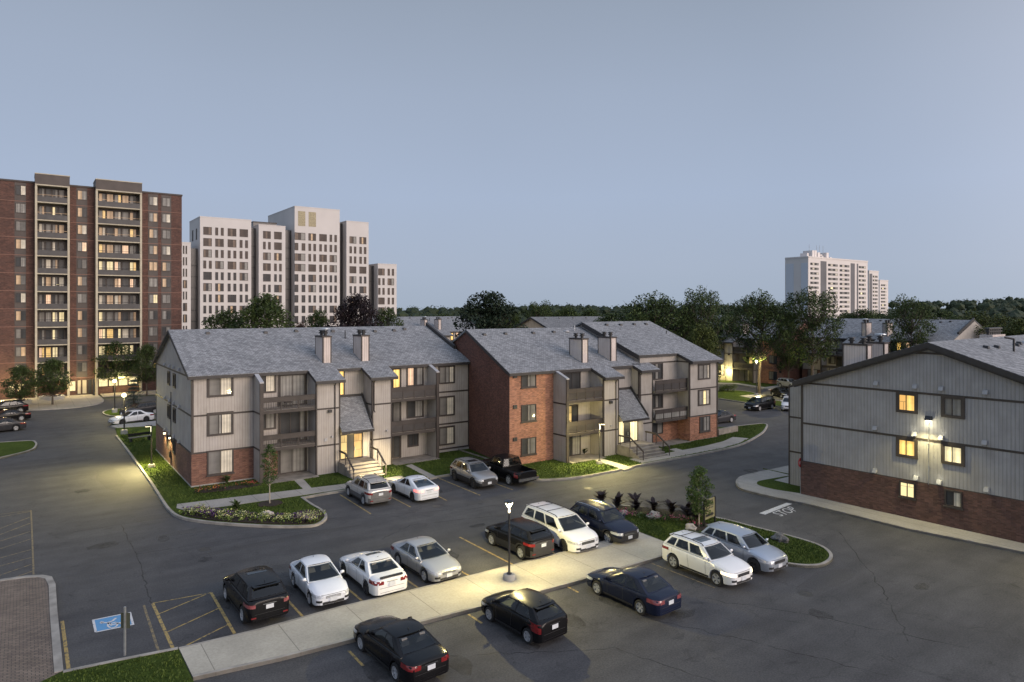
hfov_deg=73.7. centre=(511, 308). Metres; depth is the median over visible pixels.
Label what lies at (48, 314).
window
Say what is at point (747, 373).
patio door
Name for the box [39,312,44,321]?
window
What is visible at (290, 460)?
patio door
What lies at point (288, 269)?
glazed link
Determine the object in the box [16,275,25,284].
window
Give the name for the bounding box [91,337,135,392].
tree
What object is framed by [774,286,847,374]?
leafy tree
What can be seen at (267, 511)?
landscape rock
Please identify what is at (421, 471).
sidewalk
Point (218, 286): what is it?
wide window
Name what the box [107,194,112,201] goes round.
window
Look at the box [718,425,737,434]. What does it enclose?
retaining wall
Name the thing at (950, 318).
leafy tree
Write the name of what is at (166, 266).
window
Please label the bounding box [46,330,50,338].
window
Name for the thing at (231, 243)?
wide window
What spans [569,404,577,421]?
patio door
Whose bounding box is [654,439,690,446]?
sidewalk
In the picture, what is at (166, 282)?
window
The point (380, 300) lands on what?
wide window
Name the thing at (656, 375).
window
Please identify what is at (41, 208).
window
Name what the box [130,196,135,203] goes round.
window
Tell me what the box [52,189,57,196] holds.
window
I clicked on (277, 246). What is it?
wide window
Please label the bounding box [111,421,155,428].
sidewalk
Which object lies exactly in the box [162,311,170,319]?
window
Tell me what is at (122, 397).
ground
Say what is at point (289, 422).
patio door
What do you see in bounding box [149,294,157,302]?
window
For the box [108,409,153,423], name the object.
parked sedan
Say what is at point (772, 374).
window
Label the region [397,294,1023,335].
woods
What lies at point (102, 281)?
window
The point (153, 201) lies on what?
window
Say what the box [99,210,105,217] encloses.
window
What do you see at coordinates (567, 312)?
leafy tree
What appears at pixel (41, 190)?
window
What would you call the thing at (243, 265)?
wide window
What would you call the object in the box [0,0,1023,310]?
sky
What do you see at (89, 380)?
window
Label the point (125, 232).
window
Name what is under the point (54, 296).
window
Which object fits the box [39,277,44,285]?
window
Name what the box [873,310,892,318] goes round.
leafy tree
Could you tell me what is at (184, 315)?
wide window
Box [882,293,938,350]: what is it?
leafy tree
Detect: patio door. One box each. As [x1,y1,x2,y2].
[279,374,305,405]
[279,411,305,442]
[279,447,305,473]
[392,368,400,387]
[392,402,400,421]
[392,435,400,458]
[563,372,580,388]
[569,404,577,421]
[569,435,580,455]
[744,370,751,381]
[837,340,845,353]
[837,356,841,365]
[892,342,901,350]
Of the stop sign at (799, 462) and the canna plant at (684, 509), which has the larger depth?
the stop sign at (799, 462)
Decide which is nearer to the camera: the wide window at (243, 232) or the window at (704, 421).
the window at (704, 421)
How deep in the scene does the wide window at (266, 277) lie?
190.09 m
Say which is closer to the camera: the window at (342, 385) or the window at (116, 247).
the window at (342, 385)
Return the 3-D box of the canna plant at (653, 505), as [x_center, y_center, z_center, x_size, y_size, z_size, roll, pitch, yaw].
[9.136,12.739,44.196,1.412,1.043,1.175,0,0,43]
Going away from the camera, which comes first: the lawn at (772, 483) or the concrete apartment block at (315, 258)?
the lawn at (772, 483)
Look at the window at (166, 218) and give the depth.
112.96 m
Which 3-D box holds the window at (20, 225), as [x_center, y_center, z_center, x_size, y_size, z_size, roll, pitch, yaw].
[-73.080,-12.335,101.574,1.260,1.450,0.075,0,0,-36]
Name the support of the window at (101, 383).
in the apartment tower at (86, 272)
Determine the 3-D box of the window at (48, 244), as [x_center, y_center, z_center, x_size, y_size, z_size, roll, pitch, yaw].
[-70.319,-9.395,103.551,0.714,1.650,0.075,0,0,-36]
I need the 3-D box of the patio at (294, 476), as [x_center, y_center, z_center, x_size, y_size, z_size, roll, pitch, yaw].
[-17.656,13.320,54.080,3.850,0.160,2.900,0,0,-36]
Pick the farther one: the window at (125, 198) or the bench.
the window at (125, 198)
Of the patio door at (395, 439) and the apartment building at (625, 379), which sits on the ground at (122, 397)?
the apartment building at (625, 379)
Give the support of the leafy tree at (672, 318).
on the ground at (122, 397)
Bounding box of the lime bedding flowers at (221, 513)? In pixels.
[178,503,325,523]
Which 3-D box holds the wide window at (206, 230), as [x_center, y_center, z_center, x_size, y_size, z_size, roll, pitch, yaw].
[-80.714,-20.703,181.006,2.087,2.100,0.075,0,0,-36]
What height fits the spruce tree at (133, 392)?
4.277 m
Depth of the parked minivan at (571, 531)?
38.29 m
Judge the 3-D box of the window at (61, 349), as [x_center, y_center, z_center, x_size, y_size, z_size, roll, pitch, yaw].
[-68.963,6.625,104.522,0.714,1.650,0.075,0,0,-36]
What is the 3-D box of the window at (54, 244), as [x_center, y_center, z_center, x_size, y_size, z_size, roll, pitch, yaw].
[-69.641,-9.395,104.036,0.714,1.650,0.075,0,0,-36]
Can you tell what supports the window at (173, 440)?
in the apartment building at (359, 399)
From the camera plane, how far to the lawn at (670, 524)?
39.31 m
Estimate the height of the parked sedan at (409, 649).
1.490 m
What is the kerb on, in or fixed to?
on the car park road
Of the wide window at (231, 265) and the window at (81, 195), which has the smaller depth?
the window at (81, 195)
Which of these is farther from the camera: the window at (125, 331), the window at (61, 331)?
the window at (125, 331)
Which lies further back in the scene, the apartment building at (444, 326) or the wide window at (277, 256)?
the wide window at (277, 256)
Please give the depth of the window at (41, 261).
103.11 m
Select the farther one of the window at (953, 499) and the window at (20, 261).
the window at (20, 261)
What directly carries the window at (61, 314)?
in the apartment tower at (86, 272)
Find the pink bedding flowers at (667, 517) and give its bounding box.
[618,508,710,526]
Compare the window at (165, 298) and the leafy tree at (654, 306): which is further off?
the window at (165, 298)
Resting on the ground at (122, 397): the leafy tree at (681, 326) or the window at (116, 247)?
the leafy tree at (681, 326)
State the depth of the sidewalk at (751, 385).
118.16 m
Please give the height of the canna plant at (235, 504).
0.672 m
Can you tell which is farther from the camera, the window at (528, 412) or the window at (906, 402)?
the window at (528, 412)
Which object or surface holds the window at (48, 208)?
in the apartment tower at (86, 272)
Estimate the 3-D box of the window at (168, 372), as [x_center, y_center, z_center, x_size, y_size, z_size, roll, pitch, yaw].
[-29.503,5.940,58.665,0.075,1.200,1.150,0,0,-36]
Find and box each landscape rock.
[261,510,273,516]
[646,510,659,518]
[685,523,696,530]
[770,532,788,542]
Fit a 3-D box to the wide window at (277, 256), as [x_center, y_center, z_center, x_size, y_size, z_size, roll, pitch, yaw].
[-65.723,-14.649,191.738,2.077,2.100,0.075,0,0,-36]
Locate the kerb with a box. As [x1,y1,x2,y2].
[0,384,1023,680]
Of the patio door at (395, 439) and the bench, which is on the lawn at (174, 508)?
the bench
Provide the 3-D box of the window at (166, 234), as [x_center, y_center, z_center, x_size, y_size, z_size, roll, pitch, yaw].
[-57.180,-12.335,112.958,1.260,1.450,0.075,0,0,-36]
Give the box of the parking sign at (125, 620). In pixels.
[121,606,129,655]
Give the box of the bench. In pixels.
[128,431,150,441]
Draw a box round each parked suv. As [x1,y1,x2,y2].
[0,400,28,410]
[119,401,155,413]
[222,566,288,623]
[345,473,391,504]
[450,456,497,487]
[485,518,553,559]
[570,498,638,542]
[662,529,751,585]
[700,521,787,572]
[777,378,793,386]
[780,396,787,410]
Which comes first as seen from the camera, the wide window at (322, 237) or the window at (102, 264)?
the window at (102, 264)
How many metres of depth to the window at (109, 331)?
108.31 m
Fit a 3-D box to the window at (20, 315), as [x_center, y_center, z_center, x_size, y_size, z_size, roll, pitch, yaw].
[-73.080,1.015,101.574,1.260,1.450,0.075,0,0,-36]
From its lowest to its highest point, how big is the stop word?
0.001 m
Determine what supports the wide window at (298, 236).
in the concrete apartment block at (315, 258)
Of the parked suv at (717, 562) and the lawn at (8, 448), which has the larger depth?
the lawn at (8, 448)
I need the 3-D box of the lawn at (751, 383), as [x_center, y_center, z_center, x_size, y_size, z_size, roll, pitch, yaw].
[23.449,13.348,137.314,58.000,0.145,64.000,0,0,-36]
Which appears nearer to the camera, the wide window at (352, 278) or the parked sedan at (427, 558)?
the parked sedan at (427, 558)
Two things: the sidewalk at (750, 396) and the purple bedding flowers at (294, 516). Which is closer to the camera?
the purple bedding flowers at (294, 516)
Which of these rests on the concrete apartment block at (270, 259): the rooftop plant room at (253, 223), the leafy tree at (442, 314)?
the rooftop plant room at (253, 223)
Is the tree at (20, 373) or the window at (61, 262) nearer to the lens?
the tree at (20, 373)
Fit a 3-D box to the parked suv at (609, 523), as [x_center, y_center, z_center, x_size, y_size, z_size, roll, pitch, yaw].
[5.397,12.527,40.534,2.119,1.739,4.606,0,0,-35]
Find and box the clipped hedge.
[719,384,736,391]
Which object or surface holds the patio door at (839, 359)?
in the apartment building at (857, 329)
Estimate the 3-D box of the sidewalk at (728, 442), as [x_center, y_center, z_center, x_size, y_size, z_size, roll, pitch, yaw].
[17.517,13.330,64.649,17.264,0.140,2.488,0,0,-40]
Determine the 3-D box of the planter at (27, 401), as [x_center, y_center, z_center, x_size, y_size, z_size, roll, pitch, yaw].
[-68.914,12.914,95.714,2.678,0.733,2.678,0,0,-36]
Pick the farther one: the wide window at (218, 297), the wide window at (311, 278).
the wide window at (311, 278)
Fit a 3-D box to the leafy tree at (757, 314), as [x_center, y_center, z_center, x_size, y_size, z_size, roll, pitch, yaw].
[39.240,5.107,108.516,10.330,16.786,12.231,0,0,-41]
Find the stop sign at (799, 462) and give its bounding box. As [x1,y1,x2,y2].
[798,458,800,492]
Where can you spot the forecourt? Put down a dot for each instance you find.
(75, 400)
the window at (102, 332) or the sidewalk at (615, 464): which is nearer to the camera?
the sidewalk at (615, 464)
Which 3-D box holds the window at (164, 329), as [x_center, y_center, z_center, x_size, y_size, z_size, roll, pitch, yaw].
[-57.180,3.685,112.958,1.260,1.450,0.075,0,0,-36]
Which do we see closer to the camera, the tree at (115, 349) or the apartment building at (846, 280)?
the tree at (115, 349)
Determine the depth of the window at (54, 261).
104.04 m
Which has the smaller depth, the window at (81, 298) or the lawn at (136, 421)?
the lawn at (136, 421)
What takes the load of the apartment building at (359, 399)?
on the ground at (122, 397)
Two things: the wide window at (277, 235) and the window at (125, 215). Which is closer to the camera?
the window at (125, 215)
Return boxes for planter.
[17,398,31,403]
[38,394,64,399]
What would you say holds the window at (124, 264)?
in the apartment tower at (86, 272)
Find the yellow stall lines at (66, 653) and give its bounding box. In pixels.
[60,478,577,668]
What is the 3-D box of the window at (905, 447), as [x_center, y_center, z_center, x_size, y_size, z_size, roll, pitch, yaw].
[25.124,8.830,43.445,0.075,1.280,1.280,0,0,-39]
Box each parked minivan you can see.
[521,501,598,551]
[744,395,775,410]
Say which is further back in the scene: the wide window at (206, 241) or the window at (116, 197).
the wide window at (206, 241)
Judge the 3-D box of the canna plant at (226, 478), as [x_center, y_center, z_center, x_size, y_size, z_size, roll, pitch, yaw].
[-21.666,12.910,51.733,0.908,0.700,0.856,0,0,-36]
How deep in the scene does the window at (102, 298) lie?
107.65 m
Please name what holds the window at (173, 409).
in the apartment building at (359, 399)
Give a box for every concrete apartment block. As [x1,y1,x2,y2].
[182,242,190,328]
[189,216,250,328]
[251,224,285,327]
[268,206,339,327]
[340,221,368,324]
[369,263,396,316]
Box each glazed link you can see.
[191,248,197,328]
[251,228,255,322]
[285,230,290,325]
[340,223,342,326]
[369,266,373,316]
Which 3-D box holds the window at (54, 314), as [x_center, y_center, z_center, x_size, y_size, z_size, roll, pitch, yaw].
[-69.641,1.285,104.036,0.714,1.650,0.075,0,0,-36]
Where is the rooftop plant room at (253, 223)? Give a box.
[251,221,276,226]
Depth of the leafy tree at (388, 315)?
107.59 m
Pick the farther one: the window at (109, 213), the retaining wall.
the window at (109, 213)
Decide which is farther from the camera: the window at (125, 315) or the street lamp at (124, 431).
the window at (125, 315)
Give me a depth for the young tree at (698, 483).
41.41 m
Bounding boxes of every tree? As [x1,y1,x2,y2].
[0,364,41,407]
[32,357,73,404]
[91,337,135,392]
[121,379,144,407]
[131,342,157,395]
[201,309,247,328]
[228,293,295,328]
[259,444,277,502]
[296,321,305,327]
[305,309,329,326]
[323,292,383,326]
[374,307,403,325]
[436,313,453,315]
[452,290,527,336]
[500,308,520,328]
[522,300,553,317]
[553,306,580,316]
[581,308,600,315]
[593,312,624,321]
[613,290,699,339]
[654,310,705,338]
[668,314,698,343]
[674,285,734,353]
[685,322,722,381]
[685,465,714,525]
[701,309,754,347]
[719,288,796,393]
[771,311,806,377]
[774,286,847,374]
[839,312,851,317]
[846,308,880,318]
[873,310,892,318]
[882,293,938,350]
[907,312,939,319]
[934,309,956,317]
[941,315,963,319]
[955,308,1017,335]
[1001,318,1023,335]
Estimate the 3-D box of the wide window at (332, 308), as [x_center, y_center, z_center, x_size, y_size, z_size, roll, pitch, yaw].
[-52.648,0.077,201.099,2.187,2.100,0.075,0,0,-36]
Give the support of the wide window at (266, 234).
in the concrete apartment block at (270, 259)
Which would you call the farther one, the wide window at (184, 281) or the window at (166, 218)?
the wide window at (184, 281)
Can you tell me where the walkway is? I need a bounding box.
[179,532,663,679]
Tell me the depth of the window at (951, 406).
41.40 m
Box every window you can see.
[16,185,25,194]
[16,203,25,212]
[16,221,25,230]
[16,239,25,248]
[16,257,25,266]
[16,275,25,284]
[16,293,25,302]
[16,311,25,320]
[16,329,25,338]
[16,347,25,356]
[39,188,44,195]
[39,206,44,213]
[39,223,44,231]
[39,241,44,249]
[39,259,44,267]
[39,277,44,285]
[39,294,44,303]
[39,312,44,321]
[39,330,44,338]
[39,347,44,356]
[46,189,50,196]
[46,206,50,214]
[46,224,50,231]
[46,241,50,249]
[46,259,50,267]
[46,277,50,285]
[46,294,50,303]
[46,312,50,321]
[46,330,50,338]
[46,347,50,356]
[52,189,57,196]
[52,207,57,214]
[52,224,57,232]
[52,242,57,250]
[52,259,57,267]
[52,277,57,285]
[52,294,57,303]
[52,312,57,320]
[52,329,57,338]
[52,347,57,356]
[59,190,63,197]
[59,207,63,215]
[59,225,63,232]
[59,242,63,250]
[59,260,63,267]
[59,277,63,285]
[59,294,63,303]
[59,312,63,320]
[59,329,63,338]
[59,347,63,356]
[70,381,75,390]
[77,190,86,199]
[77,207,86,216]
[77,225,86,233]
[77,242,86,251]
[77,259,86,268]
[77,276,86,285]
[77,294,86,302]
[77,311,86,319]
[77,328,86,336]
[77,345,86,354]
[77,362,86,371]
[77,380,80,393]
[82,379,86,393]
[88,379,91,393]
[98,379,107,386]
[99,193,105,200]
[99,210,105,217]
[99,227,105,234]
[99,244,105,252]
[99,261,105,269]
[99,278,105,286]
[99,295,105,303]
[99,312,105,320]
[99,329,105,337]
[99,346,105,354]
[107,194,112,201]
[107,211,112,218]
[107,227,112,235]
[107,244,112,252]
[107,261,112,269]
[107,278,112,286]
[107,295,112,303]
[107,312,112,320]
[107,329,112,337]
[109,380,117,385]
[114,194,120,201]
[114,211,120,218]
[114,228,120,235]
[114,245,120,252]
[114,261,120,269]
[114,278,120,286]
[114,295,120,303]
[114,312,120,320]
[114,329,120,337]
[118,378,127,385]
[122,195,128,202]
[122,212,128,219]
[122,228,128,236]
[122,245,128,253]
[122,262,128,269]
[122,278,128,286]
[122,295,128,303]
[122,312,128,320]
[122,328,128,337]
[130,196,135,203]
[130,212,135,219]
[130,229,135,236]
[130,245,135,253]
[130,262,135,270]
[130,279,135,286]
[130,295,135,303]
[130,312,135,320]
[130,328,135,337]
[130,345,135,353]
[149,196,157,205]
[149,213,157,221]
[149,229,157,237]
[149,245,157,254]
[149,262,157,270]
[149,278,157,286]
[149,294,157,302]
[149,311,157,319]
[149,327,157,335]
[149,343,157,351]
[162,197,170,206]
[162,214,170,222]
[162,230,170,238]
[162,246,170,254]
[162,262,170,270]
[162,278,170,286]
[162,295,170,302]
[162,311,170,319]
[162,327,170,335]
[167,371,169,385]
[167,404,169,418]
[167,433,169,448]
[172,373,175,388]
[172,407,175,422]
[172,438,175,454]
[183,280,186,287]
[183,303,186,310]
[183,314,186,321]
[203,227,211,234]
[203,238,211,245]
[203,249,211,256]
[203,272,211,279]
[203,283,211,290]
[206,448,234,476]
[207,378,233,397]
[207,411,233,436]
[215,239,223,246]
[215,261,223,268]
[215,283,223,290]
[215,294,223,301]
[228,228,235,235]
[228,239,235,246]
[228,261,235,268]
[228,295,235,301]
[228,306,235,312]
[240,229,247,236]
[240,262,247,269]
[240,273,247,280]
[260,375,276,392]
[263,231,270,238]
[263,252,270,259]
[263,263,270,270]
[263,274,270,281]
[264,413,276,429]
[274,232,281,239]
[274,242,281,249]
[274,253,281,260]
[274,285,281,291]
[274,295,281,302]
[295,232,304,239]
[295,253,304,260]
[295,264,304,270]
[308,233,315,240]
[308,264,315,271]
[308,275,315,281]
[308,285,315,291]
[308,306,315,312]
[319,234,326,241]
[319,254,326,261]
[330,255,336,261]
[330,265,336,271]
[330,306,336,312]
[330,316,336,322]
[340,371,344,395]
[350,236,355,243]
[350,266,355,272]
[350,276,355,282]
[359,237,365,243]
[359,267,365,273]
[359,286,365,292]
[378,268,384,274]
[378,298,384,303]
[388,278,393,284]
[406,367,423,386]
[406,400,423,417]
[407,433,418,446]
[438,365,454,383]
[439,395,454,416]
[439,425,454,445]
[520,375,536,388]
[520,404,536,422]
[520,437,536,456]
[651,362,662,379]
[653,394,662,408]
[653,422,662,434]
[698,363,710,379]
[698,389,710,405]
[699,415,710,432]
[768,355,776,363]
[768,371,776,379]
[807,369,817,376]
[828,356,835,363]
[896,391,917,413]
[896,436,917,459]
[898,480,916,500]
[941,395,964,418]
[941,442,964,466]
[943,489,963,510]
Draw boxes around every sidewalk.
[100,390,155,396]
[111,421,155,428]
[177,476,404,509]
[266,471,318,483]
[294,479,311,489]
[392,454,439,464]
[406,464,436,479]
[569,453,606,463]
[596,458,632,470]
[630,437,747,462]
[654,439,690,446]
[670,448,688,453]
[718,383,780,388]
[738,466,1023,553]
[742,394,762,397]
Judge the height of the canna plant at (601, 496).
1.043 m
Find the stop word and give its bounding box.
[773,507,794,515]
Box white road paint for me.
[92,503,790,631]
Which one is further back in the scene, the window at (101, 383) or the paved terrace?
the window at (101, 383)
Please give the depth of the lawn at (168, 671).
25.00 m
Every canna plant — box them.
[220,475,231,483]
[229,499,241,509]
[593,490,608,501]
[609,491,626,507]
[626,492,642,509]
[642,496,663,510]
[663,498,679,514]
[677,501,696,517]
[684,502,701,519]
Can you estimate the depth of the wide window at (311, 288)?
197.43 m
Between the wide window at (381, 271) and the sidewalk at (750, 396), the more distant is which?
the wide window at (381, 271)
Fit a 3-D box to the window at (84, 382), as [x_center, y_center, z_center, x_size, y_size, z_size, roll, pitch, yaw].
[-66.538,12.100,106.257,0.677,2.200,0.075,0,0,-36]
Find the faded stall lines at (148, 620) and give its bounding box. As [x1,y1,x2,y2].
[0,510,714,650]
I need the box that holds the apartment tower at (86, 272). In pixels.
[0,173,182,399]
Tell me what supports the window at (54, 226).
in the apartment tower at (86, 272)
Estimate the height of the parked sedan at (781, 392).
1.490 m
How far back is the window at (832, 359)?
118.26 m
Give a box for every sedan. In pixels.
[0,408,30,419]
[0,418,25,430]
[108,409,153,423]
[289,554,348,605]
[339,551,406,595]
[353,615,448,681]
[390,475,438,501]
[391,536,460,581]
[586,566,681,615]
[718,410,735,422]
[770,387,787,397]
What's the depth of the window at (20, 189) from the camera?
101.58 m
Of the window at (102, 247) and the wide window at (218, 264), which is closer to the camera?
the window at (102, 247)
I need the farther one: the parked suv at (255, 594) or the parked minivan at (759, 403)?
the parked minivan at (759, 403)
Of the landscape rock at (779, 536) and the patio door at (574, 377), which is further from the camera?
the patio door at (574, 377)
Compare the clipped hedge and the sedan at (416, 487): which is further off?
the clipped hedge
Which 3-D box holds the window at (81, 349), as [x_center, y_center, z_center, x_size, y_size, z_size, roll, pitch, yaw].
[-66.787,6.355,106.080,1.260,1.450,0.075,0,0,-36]
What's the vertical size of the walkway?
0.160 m
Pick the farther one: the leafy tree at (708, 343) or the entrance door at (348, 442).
the leafy tree at (708, 343)
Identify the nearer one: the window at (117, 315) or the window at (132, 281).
the window at (117, 315)
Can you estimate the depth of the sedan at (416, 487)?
47.84 m
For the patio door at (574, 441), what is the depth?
61.67 m
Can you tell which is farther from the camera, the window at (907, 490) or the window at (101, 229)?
the window at (101, 229)
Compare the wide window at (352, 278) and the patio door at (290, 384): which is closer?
the patio door at (290, 384)
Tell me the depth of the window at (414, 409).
61.58 m
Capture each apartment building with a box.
[152,322,469,486]
[360,316,474,341]
[452,321,723,463]
[697,316,807,383]
[788,327,1023,542]
[802,318,985,377]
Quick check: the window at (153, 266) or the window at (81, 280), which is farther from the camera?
the window at (153, 266)
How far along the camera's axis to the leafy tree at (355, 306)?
99.24 m
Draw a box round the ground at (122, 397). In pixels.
[99,394,155,398]
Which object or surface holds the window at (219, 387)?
in the apartment building at (359, 399)
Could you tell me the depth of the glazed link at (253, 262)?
190.80 m
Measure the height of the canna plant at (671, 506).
1.054 m
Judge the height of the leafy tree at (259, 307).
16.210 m
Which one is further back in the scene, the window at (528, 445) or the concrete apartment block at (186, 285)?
the concrete apartment block at (186, 285)
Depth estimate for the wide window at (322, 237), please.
199.39 m
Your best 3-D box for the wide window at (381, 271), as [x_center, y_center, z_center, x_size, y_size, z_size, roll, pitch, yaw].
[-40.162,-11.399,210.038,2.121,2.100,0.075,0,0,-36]
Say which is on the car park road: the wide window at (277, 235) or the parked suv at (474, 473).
the parked suv at (474, 473)
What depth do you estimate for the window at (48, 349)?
103.58 m
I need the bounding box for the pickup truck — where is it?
[480,453,538,484]
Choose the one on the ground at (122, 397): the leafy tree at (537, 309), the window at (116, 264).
the leafy tree at (537, 309)
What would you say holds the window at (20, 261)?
in the apartment tower at (86, 272)
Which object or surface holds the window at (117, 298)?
in the apartment tower at (86, 272)
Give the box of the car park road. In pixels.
[0,385,1023,681]
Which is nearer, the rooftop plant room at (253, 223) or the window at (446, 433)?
the window at (446, 433)
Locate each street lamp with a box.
[112,379,117,412]
[121,393,127,434]
[145,425,154,467]
[503,499,514,581]
[596,423,604,463]
[754,360,757,394]
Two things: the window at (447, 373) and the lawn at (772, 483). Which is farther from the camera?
the window at (447, 373)
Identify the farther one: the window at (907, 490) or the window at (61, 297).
the window at (61, 297)
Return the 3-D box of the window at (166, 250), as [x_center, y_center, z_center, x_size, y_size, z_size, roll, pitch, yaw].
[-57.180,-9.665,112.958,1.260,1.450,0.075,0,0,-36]
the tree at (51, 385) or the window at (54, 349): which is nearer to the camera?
the tree at (51, 385)
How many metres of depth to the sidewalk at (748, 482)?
44.47 m
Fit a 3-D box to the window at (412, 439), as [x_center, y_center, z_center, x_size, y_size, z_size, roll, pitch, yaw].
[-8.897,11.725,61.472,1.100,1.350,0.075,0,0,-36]
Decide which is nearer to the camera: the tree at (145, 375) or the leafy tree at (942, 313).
the tree at (145, 375)
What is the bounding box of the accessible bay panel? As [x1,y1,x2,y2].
[95,615,131,630]
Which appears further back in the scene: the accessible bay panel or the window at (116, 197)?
the window at (116, 197)
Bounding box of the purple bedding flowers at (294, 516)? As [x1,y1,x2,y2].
[181,504,323,523]
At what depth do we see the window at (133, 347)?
110.18 m
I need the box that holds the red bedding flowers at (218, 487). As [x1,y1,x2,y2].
[194,479,259,493]
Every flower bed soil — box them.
[182,510,318,523]
[194,484,261,492]
[613,506,693,519]
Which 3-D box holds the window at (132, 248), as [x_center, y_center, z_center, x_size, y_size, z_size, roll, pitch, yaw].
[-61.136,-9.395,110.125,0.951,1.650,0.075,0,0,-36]
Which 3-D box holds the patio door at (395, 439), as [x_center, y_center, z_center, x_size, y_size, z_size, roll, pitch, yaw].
[-10.483,12.150,60.337,1.500,2.100,0.075,0,0,-36]
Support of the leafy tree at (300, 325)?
on the ground at (122, 397)
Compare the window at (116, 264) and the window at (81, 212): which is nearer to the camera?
the window at (81, 212)
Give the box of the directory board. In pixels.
[703,496,715,525]
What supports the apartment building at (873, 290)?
on the hills
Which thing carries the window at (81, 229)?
in the apartment tower at (86, 272)
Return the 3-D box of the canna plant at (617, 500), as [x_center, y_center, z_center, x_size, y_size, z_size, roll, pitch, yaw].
[7.093,12.733,45.257,1.322,1.054,1.323,0,0,-20]
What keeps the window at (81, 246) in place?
in the apartment tower at (86, 272)
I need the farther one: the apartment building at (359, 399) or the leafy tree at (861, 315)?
the leafy tree at (861, 315)
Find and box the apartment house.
[513,316,619,327]
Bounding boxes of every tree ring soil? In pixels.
[257,500,282,506]
[685,522,707,530]
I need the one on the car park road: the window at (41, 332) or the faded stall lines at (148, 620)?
the faded stall lines at (148, 620)
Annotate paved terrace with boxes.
[0,577,61,681]
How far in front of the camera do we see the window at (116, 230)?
108.87 m
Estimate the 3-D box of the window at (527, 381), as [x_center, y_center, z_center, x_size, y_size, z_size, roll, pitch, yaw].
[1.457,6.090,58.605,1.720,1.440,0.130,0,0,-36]
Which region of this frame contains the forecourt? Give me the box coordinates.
[0,394,101,409]
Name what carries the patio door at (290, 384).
in the apartment building at (359, 399)
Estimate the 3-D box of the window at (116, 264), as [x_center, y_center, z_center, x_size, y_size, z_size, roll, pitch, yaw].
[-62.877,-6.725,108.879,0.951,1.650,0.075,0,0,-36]
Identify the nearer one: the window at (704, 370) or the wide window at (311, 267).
the window at (704, 370)
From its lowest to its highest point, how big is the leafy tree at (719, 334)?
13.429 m
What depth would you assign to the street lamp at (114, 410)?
87.52 m
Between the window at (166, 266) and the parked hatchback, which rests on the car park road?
the parked hatchback
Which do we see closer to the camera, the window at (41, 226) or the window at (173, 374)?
the window at (173, 374)
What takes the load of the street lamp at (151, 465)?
on the lawn at (174, 508)
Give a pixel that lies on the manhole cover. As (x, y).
(805, 593)
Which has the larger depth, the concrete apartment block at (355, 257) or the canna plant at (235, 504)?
the concrete apartment block at (355, 257)
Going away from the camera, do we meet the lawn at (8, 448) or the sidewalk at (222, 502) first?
the sidewalk at (222, 502)
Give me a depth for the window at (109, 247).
108.23 m
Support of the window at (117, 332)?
in the apartment tower at (86, 272)
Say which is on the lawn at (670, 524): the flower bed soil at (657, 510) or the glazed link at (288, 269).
the flower bed soil at (657, 510)
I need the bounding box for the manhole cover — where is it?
[798,591,812,596]
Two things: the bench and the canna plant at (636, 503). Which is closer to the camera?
the canna plant at (636, 503)
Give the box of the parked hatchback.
[481,588,567,643]
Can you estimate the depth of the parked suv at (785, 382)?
115.98 m
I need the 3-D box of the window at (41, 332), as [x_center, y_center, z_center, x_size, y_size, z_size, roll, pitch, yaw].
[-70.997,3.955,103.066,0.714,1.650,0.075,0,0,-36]
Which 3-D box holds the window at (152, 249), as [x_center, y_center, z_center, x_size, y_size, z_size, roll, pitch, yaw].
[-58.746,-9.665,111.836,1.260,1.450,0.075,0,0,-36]
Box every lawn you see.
[0,441,36,458]
[41,649,193,681]
[103,408,155,416]
[113,419,155,424]
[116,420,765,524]
[626,513,832,567]
[718,380,782,388]
[718,390,781,405]
[757,468,799,492]
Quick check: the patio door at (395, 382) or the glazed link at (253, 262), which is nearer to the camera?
the patio door at (395, 382)
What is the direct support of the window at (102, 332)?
in the apartment tower at (86, 272)
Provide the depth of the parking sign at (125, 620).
26.20 m
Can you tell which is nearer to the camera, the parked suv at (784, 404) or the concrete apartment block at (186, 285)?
the parked suv at (784, 404)
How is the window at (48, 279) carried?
in the apartment tower at (86, 272)
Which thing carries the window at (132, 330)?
in the apartment tower at (86, 272)
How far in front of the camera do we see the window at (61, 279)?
104.55 m
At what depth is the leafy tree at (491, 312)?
94.94 m
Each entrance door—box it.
[340,432,362,459]
[619,421,637,443]
[718,364,723,374]
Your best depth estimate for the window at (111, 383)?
108.44 m
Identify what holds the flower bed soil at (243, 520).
on the lawn at (174, 508)

